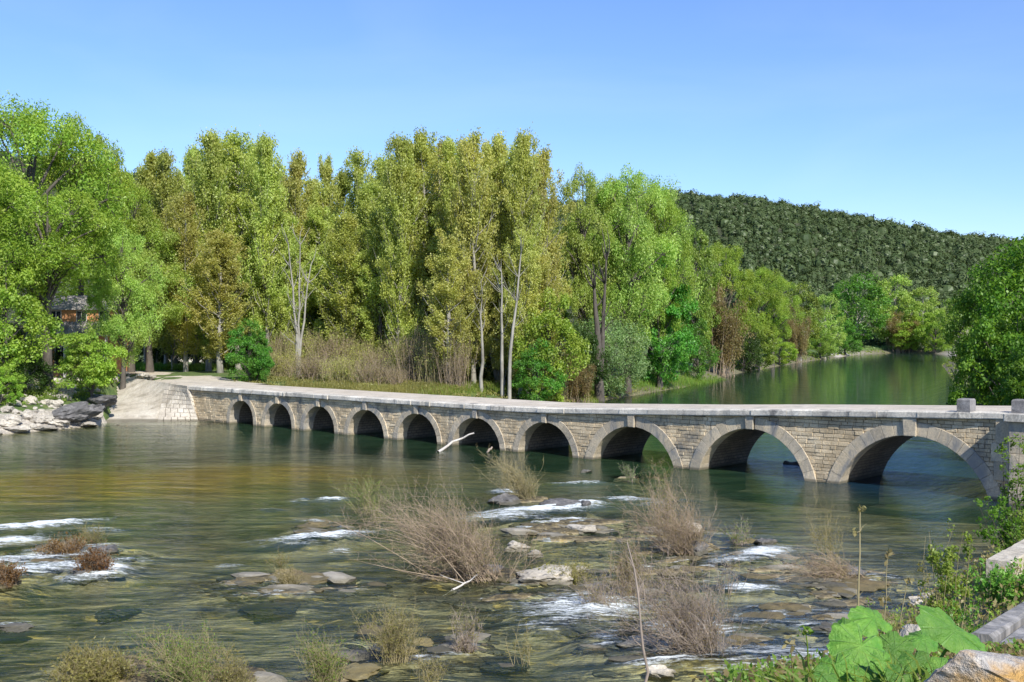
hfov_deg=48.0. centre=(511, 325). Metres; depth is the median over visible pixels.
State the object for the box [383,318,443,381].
dry scrub
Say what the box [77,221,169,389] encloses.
willow tree
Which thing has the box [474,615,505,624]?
rock
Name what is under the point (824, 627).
rock
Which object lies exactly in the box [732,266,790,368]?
willow tree
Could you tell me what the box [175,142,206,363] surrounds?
poplar tree
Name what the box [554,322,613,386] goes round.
dark bush
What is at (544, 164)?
poplar tree
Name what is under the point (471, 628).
willow shrub
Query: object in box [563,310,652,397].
grey willow bush
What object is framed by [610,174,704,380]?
willow tree
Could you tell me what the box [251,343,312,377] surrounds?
dry scrub
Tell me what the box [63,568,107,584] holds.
rock
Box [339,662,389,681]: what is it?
rock
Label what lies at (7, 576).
grass hummock
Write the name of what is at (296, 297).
olive tree
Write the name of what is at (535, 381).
green bush
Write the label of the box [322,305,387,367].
dark bush
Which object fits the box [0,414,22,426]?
boulder
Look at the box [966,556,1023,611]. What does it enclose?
leafy shrub
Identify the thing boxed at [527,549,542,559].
rock
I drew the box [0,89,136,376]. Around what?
willow tree
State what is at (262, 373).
green bush
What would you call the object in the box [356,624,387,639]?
rock
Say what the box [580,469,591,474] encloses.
rock
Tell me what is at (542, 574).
rock
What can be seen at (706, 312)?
broadleaf tree
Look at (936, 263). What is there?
holm oak forest
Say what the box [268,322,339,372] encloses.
dry scrub
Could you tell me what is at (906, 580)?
flower stalk
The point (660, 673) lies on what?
rock
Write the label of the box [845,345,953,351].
undergrowth
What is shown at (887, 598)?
flower stalk
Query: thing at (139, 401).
concrete apron
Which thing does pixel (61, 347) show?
window
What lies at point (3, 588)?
rock
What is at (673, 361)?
alder tree
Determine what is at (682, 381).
grass
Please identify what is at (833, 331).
broadleaf tree
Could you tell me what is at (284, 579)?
grass hummock
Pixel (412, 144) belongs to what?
poplar tree
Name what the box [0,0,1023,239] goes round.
sky
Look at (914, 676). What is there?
grass clump
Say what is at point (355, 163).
poplar tree
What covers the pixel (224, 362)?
poplar tree
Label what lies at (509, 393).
bare tree
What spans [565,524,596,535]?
rock
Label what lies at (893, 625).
weed clump
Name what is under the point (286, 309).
poplar tree
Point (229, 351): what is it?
olive tree
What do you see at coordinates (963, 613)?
leafy shrub
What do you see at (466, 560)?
willow shrub
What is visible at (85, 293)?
broadleaf tree
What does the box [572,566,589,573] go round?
rock
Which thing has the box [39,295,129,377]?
house
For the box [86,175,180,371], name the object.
willow tree
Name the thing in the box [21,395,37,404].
boulder
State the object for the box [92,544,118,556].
rock
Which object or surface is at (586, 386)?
budding shrub
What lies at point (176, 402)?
wing wall
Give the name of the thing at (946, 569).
leafy shrub
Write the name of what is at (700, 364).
green bush
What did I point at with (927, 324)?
lime bush
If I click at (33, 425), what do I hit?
rubble
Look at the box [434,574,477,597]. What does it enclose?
driftwood branch
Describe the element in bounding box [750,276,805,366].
willow tree
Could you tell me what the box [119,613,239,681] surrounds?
willow shrub
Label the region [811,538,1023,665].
undergrowth
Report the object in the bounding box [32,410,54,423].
boulder
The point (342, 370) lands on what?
dry scrub
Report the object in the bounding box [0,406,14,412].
boulder
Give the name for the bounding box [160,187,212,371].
poplar tree
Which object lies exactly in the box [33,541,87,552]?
rock
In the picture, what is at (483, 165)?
poplar tree
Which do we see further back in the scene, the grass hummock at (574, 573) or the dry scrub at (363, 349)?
the dry scrub at (363, 349)
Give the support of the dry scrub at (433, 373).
on the ground at (160, 592)
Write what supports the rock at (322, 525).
on the ground at (160, 592)
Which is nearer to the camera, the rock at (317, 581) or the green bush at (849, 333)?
the rock at (317, 581)
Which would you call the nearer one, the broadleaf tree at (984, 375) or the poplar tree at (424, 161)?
the broadleaf tree at (984, 375)
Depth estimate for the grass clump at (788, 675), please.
3.71 m
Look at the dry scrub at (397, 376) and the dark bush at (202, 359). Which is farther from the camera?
the dark bush at (202, 359)
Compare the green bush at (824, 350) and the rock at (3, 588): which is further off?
the green bush at (824, 350)
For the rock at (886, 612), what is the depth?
31.67 m
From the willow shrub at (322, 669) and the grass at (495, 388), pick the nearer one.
the willow shrub at (322, 669)
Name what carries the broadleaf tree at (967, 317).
on the ground at (160, 592)
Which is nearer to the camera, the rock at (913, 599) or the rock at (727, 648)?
the rock at (727, 648)
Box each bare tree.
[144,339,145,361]
[277,223,321,375]
[473,278,486,390]
[488,254,509,397]
[502,231,526,398]
[583,230,612,402]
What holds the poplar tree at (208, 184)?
on the ground at (160, 592)
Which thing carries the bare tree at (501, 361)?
on the ground at (160, 592)
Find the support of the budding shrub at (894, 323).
on the ground at (160, 592)
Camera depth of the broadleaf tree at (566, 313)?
151.12 m
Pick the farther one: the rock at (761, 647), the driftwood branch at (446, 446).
the driftwood branch at (446, 446)
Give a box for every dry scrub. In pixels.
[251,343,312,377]
[262,328,313,371]
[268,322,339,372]
[276,351,337,380]
[301,328,370,372]
[314,351,368,381]
[328,333,388,373]
[345,358,391,385]
[352,345,398,375]
[372,364,412,386]
[377,327,422,378]
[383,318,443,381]
[407,322,446,384]
[427,331,481,386]
[540,342,573,401]
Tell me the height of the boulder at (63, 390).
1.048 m
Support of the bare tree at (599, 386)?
on the ground at (160, 592)
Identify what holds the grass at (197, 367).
on the ground at (160, 592)
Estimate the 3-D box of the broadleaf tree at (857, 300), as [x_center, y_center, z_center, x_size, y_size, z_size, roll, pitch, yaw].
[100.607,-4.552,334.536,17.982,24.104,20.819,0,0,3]
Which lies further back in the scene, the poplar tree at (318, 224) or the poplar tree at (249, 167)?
the poplar tree at (249, 167)
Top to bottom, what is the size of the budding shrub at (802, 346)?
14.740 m
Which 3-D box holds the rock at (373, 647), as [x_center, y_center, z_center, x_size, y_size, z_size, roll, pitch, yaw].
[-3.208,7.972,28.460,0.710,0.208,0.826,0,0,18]
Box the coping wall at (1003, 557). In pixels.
[986,539,1023,590]
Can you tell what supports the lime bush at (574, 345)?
on the ground at (160, 592)
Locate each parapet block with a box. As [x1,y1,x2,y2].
[957,398,975,412]
[1011,399,1023,412]
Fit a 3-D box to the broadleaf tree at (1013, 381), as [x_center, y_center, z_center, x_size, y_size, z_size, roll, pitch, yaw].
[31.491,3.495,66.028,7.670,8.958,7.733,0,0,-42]
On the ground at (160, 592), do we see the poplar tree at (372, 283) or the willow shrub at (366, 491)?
the poplar tree at (372, 283)
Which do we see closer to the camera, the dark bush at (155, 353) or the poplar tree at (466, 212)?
the poplar tree at (466, 212)
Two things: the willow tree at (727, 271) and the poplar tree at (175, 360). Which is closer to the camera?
the poplar tree at (175, 360)
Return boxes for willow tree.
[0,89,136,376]
[0,160,59,325]
[0,172,128,387]
[26,111,136,295]
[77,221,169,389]
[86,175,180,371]
[112,214,196,371]
[551,162,625,334]
[563,174,648,360]
[578,163,682,393]
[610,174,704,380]
[634,192,697,388]
[684,240,765,374]
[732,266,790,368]
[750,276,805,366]
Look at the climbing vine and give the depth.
40.00 m
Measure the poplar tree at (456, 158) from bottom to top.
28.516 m
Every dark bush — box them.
[0,332,38,373]
[2,358,55,395]
[8,321,62,372]
[128,338,161,362]
[128,338,170,363]
[158,354,192,364]
[177,336,205,363]
[287,301,351,355]
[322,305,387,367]
[369,324,417,365]
[403,327,456,378]
[455,327,505,378]
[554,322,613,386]
[730,331,763,371]
[946,361,1004,405]
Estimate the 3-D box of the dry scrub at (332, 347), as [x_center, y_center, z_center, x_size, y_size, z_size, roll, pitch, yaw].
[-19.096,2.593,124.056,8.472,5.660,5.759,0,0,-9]
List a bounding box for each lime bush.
[0,260,63,393]
[0,365,26,405]
[512,287,591,401]
[763,338,798,365]
[884,315,933,351]
[912,310,957,352]
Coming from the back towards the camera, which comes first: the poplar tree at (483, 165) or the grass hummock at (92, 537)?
the poplar tree at (483, 165)
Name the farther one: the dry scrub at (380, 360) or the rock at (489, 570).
the dry scrub at (380, 360)
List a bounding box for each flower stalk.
[878,547,893,633]
[895,577,914,634]
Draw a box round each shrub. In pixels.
[39,636,157,681]
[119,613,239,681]
[202,643,258,681]
[279,616,366,681]
[303,461,564,587]
[326,470,401,517]
[349,586,430,665]
[352,492,491,564]
[411,647,451,681]
[448,595,484,649]
[448,630,480,652]
[473,446,545,498]
[503,619,534,670]
[559,560,632,613]
[561,351,596,402]
[578,534,773,658]
[604,527,654,602]
[607,464,721,555]
[618,462,638,484]
[631,448,682,527]
[689,270,754,376]
[712,544,759,599]
[717,511,757,545]
[746,544,857,581]
[781,303,812,362]
[800,487,853,563]
[884,311,920,352]
[904,560,944,624]
[916,518,975,651]
[939,583,1000,651]
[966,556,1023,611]
[993,509,1023,552]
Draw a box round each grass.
[135,361,178,370]
[136,362,234,370]
[278,377,461,395]
[418,379,602,402]
[610,372,725,395]
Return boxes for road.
[128,371,268,386]
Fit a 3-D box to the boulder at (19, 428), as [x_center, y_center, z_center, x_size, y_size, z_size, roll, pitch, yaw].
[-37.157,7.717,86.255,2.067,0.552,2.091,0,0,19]
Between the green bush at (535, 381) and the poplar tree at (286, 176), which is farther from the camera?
the poplar tree at (286, 176)
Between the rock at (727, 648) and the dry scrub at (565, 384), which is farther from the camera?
the dry scrub at (565, 384)
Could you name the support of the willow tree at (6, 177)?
on the ground at (160, 592)
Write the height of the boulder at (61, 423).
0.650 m
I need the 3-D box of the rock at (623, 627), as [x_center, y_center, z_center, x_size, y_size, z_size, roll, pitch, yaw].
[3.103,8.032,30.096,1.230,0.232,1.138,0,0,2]
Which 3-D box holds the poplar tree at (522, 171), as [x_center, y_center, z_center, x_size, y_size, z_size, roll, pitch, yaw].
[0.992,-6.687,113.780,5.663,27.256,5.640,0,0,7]
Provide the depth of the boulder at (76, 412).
90.14 m
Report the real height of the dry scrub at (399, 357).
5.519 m
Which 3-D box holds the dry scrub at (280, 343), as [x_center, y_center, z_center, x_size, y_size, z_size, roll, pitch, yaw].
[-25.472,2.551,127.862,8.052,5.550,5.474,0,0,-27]
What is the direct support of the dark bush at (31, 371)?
on the ground at (160, 592)
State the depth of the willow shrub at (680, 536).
40.24 m
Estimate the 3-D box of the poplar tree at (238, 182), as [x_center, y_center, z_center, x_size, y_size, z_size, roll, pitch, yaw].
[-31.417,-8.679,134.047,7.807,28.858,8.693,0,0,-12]
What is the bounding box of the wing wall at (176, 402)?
[157,386,198,425]
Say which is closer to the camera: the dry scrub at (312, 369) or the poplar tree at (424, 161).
the dry scrub at (312, 369)
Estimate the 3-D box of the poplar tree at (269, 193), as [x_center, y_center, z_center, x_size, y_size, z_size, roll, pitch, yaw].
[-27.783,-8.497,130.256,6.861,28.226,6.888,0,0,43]
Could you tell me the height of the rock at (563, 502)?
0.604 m
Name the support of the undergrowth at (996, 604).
on the ground at (160, 592)
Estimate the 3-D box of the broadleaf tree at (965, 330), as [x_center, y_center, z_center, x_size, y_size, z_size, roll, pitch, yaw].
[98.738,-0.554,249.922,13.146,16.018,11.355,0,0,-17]
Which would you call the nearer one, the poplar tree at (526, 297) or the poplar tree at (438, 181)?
the poplar tree at (526, 297)
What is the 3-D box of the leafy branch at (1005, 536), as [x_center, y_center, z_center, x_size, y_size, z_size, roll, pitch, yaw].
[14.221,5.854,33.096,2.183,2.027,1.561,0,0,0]
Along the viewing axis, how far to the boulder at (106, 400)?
95.88 m
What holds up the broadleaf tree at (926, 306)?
on the ground at (160, 592)
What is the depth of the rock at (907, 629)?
7.01 m
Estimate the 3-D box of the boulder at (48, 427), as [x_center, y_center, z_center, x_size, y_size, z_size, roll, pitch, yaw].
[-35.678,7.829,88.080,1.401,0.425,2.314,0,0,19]
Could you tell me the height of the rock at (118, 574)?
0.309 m
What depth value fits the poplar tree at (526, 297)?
108.28 m
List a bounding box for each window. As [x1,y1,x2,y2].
[51,310,61,320]
[55,346,66,367]
[76,310,86,321]
[99,310,109,321]
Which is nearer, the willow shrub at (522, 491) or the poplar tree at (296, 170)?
the willow shrub at (522, 491)
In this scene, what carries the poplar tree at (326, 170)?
on the ground at (160, 592)
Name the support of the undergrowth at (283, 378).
on the ground at (160, 592)
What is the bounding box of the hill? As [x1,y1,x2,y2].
[1,158,994,346]
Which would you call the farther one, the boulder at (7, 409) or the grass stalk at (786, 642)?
the boulder at (7, 409)
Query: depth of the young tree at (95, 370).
95.32 m
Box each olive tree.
[138,252,198,369]
[212,263,256,354]
[261,257,301,344]
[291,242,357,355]
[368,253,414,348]
[407,252,438,343]
[438,287,485,374]
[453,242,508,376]
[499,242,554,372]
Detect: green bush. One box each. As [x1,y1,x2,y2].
[224,317,275,381]
[240,331,274,380]
[511,337,567,400]
[676,317,722,380]
[732,316,779,368]
[807,330,835,358]
[830,319,862,355]
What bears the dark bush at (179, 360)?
on the ground at (160, 592)
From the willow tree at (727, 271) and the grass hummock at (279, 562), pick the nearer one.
the grass hummock at (279, 562)
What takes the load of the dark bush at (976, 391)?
on the ground at (160, 592)
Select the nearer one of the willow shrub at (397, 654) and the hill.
the willow shrub at (397, 654)
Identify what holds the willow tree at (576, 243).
on the ground at (160, 592)
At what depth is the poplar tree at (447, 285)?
107.23 m
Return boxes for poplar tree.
[132,149,160,354]
[136,141,186,364]
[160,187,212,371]
[161,170,196,364]
[172,228,255,372]
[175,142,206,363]
[181,123,251,370]
[203,140,248,363]
[218,126,263,369]
[229,138,278,356]
[232,125,302,352]
[248,207,317,346]
[275,170,303,243]
[280,147,315,317]
[295,202,342,348]
[300,175,338,326]
[304,208,378,366]
[306,153,341,292]
[312,166,355,276]
[340,145,382,317]
[345,180,390,331]
[350,208,396,360]
[367,131,430,360]
[371,153,391,318]
[390,125,448,346]
[390,131,430,363]
[414,135,445,285]
[415,235,485,383]
[424,135,466,331]
[432,126,510,384]
[440,129,480,228]
[469,130,515,381]
[476,139,513,366]
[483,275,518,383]
[487,140,521,371]
[489,225,556,395]
[495,121,551,348]
[509,144,577,376]
[510,253,573,380]
[515,151,569,296]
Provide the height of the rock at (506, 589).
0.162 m
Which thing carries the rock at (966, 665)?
on the ground at (160, 592)
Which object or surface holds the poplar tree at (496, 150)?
on the ground at (160, 592)
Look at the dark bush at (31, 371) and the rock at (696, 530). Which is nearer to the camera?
the rock at (696, 530)
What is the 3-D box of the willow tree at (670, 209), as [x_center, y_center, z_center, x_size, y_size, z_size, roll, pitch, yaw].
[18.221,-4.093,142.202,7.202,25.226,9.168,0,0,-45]
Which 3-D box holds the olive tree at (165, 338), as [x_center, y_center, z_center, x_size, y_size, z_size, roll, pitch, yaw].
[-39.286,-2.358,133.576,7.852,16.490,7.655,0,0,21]
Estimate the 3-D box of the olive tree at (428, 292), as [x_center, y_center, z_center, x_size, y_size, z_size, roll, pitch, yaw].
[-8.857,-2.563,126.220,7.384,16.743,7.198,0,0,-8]
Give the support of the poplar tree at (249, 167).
on the ground at (160, 592)
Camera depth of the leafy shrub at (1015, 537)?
29.99 m
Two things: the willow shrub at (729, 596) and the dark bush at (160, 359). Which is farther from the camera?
the dark bush at (160, 359)
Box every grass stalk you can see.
[782,635,795,681]
[797,625,814,681]
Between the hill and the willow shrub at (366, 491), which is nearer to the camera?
the willow shrub at (366, 491)
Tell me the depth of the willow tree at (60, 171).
118.79 m
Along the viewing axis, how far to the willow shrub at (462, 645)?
28.20 m
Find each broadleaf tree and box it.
[54,269,96,295]
[549,240,572,319]
[671,225,721,373]
[775,279,824,360]
[806,293,847,357]
[823,269,892,346]
[862,273,923,347]
[897,286,946,347]
[932,291,984,345]
[937,275,1020,395]
[946,287,1023,405]
[950,234,1023,396]
[997,333,1023,405]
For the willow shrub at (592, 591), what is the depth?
32.58 m
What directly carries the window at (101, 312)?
in the house
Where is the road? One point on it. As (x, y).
(187, 381)
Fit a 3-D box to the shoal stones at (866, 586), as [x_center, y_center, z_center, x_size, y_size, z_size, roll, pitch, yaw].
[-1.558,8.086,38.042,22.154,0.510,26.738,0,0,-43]
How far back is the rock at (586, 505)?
50.37 m
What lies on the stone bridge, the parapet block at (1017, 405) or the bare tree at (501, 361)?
the parapet block at (1017, 405)
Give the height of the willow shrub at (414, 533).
2.690 m
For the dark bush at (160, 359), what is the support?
on the ground at (160, 592)
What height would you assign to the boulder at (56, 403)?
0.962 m
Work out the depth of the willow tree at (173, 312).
123.01 m
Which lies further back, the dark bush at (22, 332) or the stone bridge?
the dark bush at (22, 332)
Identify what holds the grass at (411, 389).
on the ground at (160, 592)
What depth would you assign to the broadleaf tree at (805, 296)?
253.10 m
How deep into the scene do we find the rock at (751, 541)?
42.55 m
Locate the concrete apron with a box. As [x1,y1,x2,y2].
[104,376,198,426]
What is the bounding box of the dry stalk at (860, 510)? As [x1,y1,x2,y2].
[852,505,865,605]
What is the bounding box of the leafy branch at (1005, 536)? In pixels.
[973,494,1023,550]
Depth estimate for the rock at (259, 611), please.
32.58 m
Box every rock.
[0,579,21,591]
[0,622,34,633]
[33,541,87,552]
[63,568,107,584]
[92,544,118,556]
[95,606,141,621]
[107,568,126,578]
[238,602,300,621]
[268,570,328,584]
[275,568,300,572]
[305,521,332,528]
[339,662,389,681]
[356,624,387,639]
[368,643,394,652]
[406,646,420,654]
[413,638,433,647]
[458,564,503,583]
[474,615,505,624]
[479,655,529,672]
[487,493,521,508]
[498,586,518,592]
[504,540,530,553]
[516,564,573,588]
[523,587,556,593]
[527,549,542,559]
[538,498,580,511]
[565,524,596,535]
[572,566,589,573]
[579,500,592,511]
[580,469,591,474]
[616,625,642,630]
[616,634,661,648]
[645,664,675,681]
[650,641,675,652]
[677,636,733,652]
[681,523,704,538]
[683,540,709,556]
[733,611,796,635]
[740,538,756,543]
[753,642,800,657]
[754,538,777,546]
[811,621,832,635]
[825,565,866,576]
[871,609,900,621]
[900,624,920,636]
[909,592,932,606]
[923,649,1023,681]
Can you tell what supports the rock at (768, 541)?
on the ground at (160, 592)
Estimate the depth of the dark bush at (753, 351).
197.90 m
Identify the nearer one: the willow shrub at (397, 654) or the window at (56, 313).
the willow shrub at (397, 654)
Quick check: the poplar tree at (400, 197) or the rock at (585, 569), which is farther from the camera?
the poplar tree at (400, 197)
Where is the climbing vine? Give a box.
[994,432,1023,535]
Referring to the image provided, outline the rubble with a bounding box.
[0,371,130,434]
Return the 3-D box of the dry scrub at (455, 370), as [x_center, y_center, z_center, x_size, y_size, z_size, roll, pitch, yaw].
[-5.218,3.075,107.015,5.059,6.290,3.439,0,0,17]
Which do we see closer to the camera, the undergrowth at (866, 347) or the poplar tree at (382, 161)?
the poplar tree at (382, 161)
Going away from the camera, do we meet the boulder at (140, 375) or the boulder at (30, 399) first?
the boulder at (30, 399)
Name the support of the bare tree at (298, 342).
on the ground at (160, 592)
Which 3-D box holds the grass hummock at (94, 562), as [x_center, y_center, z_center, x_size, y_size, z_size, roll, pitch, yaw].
[-13.364,7.500,36.915,1.692,1.252,1.298,0,0,-16]
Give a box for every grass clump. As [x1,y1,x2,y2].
[719,645,946,681]
[774,664,813,681]
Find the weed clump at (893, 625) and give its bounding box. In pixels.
[866,598,912,635]
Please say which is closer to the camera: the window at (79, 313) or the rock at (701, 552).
the rock at (701, 552)
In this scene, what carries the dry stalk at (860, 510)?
on the ground at (160, 592)
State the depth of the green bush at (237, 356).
107.84 m
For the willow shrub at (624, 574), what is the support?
on the ground at (160, 592)
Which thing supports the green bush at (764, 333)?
on the ground at (160, 592)
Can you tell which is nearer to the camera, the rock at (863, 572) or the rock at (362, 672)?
the rock at (362, 672)
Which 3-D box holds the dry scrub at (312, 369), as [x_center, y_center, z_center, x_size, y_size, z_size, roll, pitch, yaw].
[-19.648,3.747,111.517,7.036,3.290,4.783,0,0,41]
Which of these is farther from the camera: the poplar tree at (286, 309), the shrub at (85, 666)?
the poplar tree at (286, 309)
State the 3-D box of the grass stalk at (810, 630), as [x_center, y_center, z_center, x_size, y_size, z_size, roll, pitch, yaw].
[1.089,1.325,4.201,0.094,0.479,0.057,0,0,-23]
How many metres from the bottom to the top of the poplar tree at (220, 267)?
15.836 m
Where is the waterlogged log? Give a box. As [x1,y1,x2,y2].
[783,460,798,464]
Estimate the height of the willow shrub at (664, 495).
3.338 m
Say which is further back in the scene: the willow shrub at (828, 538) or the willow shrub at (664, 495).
the willow shrub at (664, 495)
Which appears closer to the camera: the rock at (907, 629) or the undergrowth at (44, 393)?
the rock at (907, 629)
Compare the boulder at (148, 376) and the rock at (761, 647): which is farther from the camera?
the boulder at (148, 376)
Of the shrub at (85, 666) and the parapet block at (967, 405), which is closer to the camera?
the shrub at (85, 666)
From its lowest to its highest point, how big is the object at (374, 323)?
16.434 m
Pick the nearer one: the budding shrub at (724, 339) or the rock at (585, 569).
the rock at (585, 569)
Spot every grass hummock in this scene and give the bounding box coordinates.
[0,552,28,589]
[30,530,91,556]
[68,539,121,578]
[71,514,115,545]
[263,547,292,568]
[267,564,310,584]
[530,552,608,583]
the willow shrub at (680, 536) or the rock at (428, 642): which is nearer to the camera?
the rock at (428, 642)
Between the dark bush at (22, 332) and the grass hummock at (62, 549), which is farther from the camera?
the dark bush at (22, 332)
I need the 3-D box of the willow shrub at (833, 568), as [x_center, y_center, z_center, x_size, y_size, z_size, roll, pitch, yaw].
[9.398,7.533,36.093,3.709,1.410,2.275,0,0,-9]
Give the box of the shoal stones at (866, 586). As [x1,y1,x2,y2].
[4,519,908,681]
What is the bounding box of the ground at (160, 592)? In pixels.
[0,346,1020,681]
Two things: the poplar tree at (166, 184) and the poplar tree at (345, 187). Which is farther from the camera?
the poplar tree at (345, 187)
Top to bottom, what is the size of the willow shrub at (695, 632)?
3.039 m
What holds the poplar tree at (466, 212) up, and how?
on the ground at (160, 592)
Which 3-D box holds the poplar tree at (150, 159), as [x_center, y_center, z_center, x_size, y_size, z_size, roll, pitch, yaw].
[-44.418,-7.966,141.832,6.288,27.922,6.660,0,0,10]
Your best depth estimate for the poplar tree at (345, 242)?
127.09 m
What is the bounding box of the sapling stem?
[626,542,649,681]
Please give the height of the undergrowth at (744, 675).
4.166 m
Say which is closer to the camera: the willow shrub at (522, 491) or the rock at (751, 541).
the rock at (751, 541)
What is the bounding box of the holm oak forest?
[0,148,1023,346]
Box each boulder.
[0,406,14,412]
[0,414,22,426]
[3,425,30,432]
[20,409,38,419]
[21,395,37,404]
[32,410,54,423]
[34,425,58,429]
[46,399,63,407]
[48,419,70,426]
[52,401,105,422]
[58,388,73,393]
[77,420,97,426]
[85,394,116,406]
[136,373,148,377]
[143,374,155,379]
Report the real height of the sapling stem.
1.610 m
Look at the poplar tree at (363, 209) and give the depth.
137.28 m
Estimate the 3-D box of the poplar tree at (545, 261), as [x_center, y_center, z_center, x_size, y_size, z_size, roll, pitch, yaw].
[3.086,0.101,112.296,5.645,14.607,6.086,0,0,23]
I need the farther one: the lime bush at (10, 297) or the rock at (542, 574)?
the lime bush at (10, 297)
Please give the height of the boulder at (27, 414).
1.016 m
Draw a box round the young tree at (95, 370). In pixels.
[51,329,128,396]
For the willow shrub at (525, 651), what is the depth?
27.14 m
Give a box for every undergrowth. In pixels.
[0,380,108,404]
[230,367,637,402]
[590,349,968,398]
[703,636,1023,681]
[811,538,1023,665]
[817,541,1023,658]
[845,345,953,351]
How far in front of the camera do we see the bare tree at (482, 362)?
106.89 m
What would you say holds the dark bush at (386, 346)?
on the ground at (160, 592)
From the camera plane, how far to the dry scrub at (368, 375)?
107.61 m
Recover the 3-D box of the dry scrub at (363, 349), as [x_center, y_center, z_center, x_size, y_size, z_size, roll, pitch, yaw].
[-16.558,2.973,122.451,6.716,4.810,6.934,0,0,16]
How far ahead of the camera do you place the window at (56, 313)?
116.66 m
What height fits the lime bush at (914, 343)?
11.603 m
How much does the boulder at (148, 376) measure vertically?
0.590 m
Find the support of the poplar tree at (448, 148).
on the ground at (160, 592)
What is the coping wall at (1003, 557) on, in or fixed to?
on the ground at (160, 592)
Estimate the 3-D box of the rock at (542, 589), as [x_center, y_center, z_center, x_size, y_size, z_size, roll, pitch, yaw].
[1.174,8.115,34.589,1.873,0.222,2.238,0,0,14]
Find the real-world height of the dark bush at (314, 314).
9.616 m
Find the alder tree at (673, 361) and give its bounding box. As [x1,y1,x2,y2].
[632,260,701,386]
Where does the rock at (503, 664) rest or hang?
on the ground at (160, 592)
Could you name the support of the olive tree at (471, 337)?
on the ground at (160, 592)
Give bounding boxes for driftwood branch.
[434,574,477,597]
[437,432,473,453]
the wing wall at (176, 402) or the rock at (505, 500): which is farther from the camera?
the wing wall at (176, 402)
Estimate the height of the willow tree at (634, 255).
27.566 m
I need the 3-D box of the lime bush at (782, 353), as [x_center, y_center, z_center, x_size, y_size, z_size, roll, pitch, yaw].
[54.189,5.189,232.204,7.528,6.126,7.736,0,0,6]
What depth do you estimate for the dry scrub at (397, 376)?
107.36 m
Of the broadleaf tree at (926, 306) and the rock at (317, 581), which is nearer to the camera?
the rock at (317, 581)
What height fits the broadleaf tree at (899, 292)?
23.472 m
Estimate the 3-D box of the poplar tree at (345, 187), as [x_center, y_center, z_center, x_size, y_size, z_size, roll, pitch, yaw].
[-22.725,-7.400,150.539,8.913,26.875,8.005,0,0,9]
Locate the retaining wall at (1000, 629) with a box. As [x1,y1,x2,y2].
[971,602,1023,647]
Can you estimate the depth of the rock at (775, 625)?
30.81 m
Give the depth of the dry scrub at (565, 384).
108.04 m
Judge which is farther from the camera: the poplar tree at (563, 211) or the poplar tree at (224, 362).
the poplar tree at (224, 362)
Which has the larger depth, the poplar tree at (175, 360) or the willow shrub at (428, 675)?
the poplar tree at (175, 360)
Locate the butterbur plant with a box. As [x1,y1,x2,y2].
[813,604,986,681]
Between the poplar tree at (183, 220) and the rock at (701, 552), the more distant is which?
the poplar tree at (183, 220)
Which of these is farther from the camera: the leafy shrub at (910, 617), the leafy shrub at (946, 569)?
the leafy shrub at (910, 617)
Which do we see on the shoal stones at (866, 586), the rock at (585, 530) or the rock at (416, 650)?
the rock at (416, 650)
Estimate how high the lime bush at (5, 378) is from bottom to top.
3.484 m
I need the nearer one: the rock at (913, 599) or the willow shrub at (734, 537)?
the rock at (913, 599)
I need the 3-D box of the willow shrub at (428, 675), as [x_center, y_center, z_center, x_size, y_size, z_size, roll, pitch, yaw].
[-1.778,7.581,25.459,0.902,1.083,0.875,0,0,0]
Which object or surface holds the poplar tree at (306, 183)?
on the ground at (160, 592)
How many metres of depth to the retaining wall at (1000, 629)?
8.83 m
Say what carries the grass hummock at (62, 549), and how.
on the ground at (160, 592)
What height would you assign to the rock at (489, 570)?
0.596 m
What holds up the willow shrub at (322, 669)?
on the ground at (160, 592)
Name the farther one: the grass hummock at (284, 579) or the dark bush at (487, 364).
the dark bush at (487, 364)
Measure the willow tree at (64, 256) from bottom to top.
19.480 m
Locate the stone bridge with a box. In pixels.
[188,384,1023,525]
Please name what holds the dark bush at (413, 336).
on the ground at (160, 592)
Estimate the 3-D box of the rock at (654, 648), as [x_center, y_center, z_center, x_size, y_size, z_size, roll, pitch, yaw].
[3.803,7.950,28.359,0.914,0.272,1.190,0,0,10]
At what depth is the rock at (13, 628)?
30.24 m
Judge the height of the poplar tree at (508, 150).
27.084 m
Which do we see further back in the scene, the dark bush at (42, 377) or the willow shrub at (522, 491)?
the dark bush at (42, 377)
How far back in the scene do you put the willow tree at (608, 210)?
135.40 m

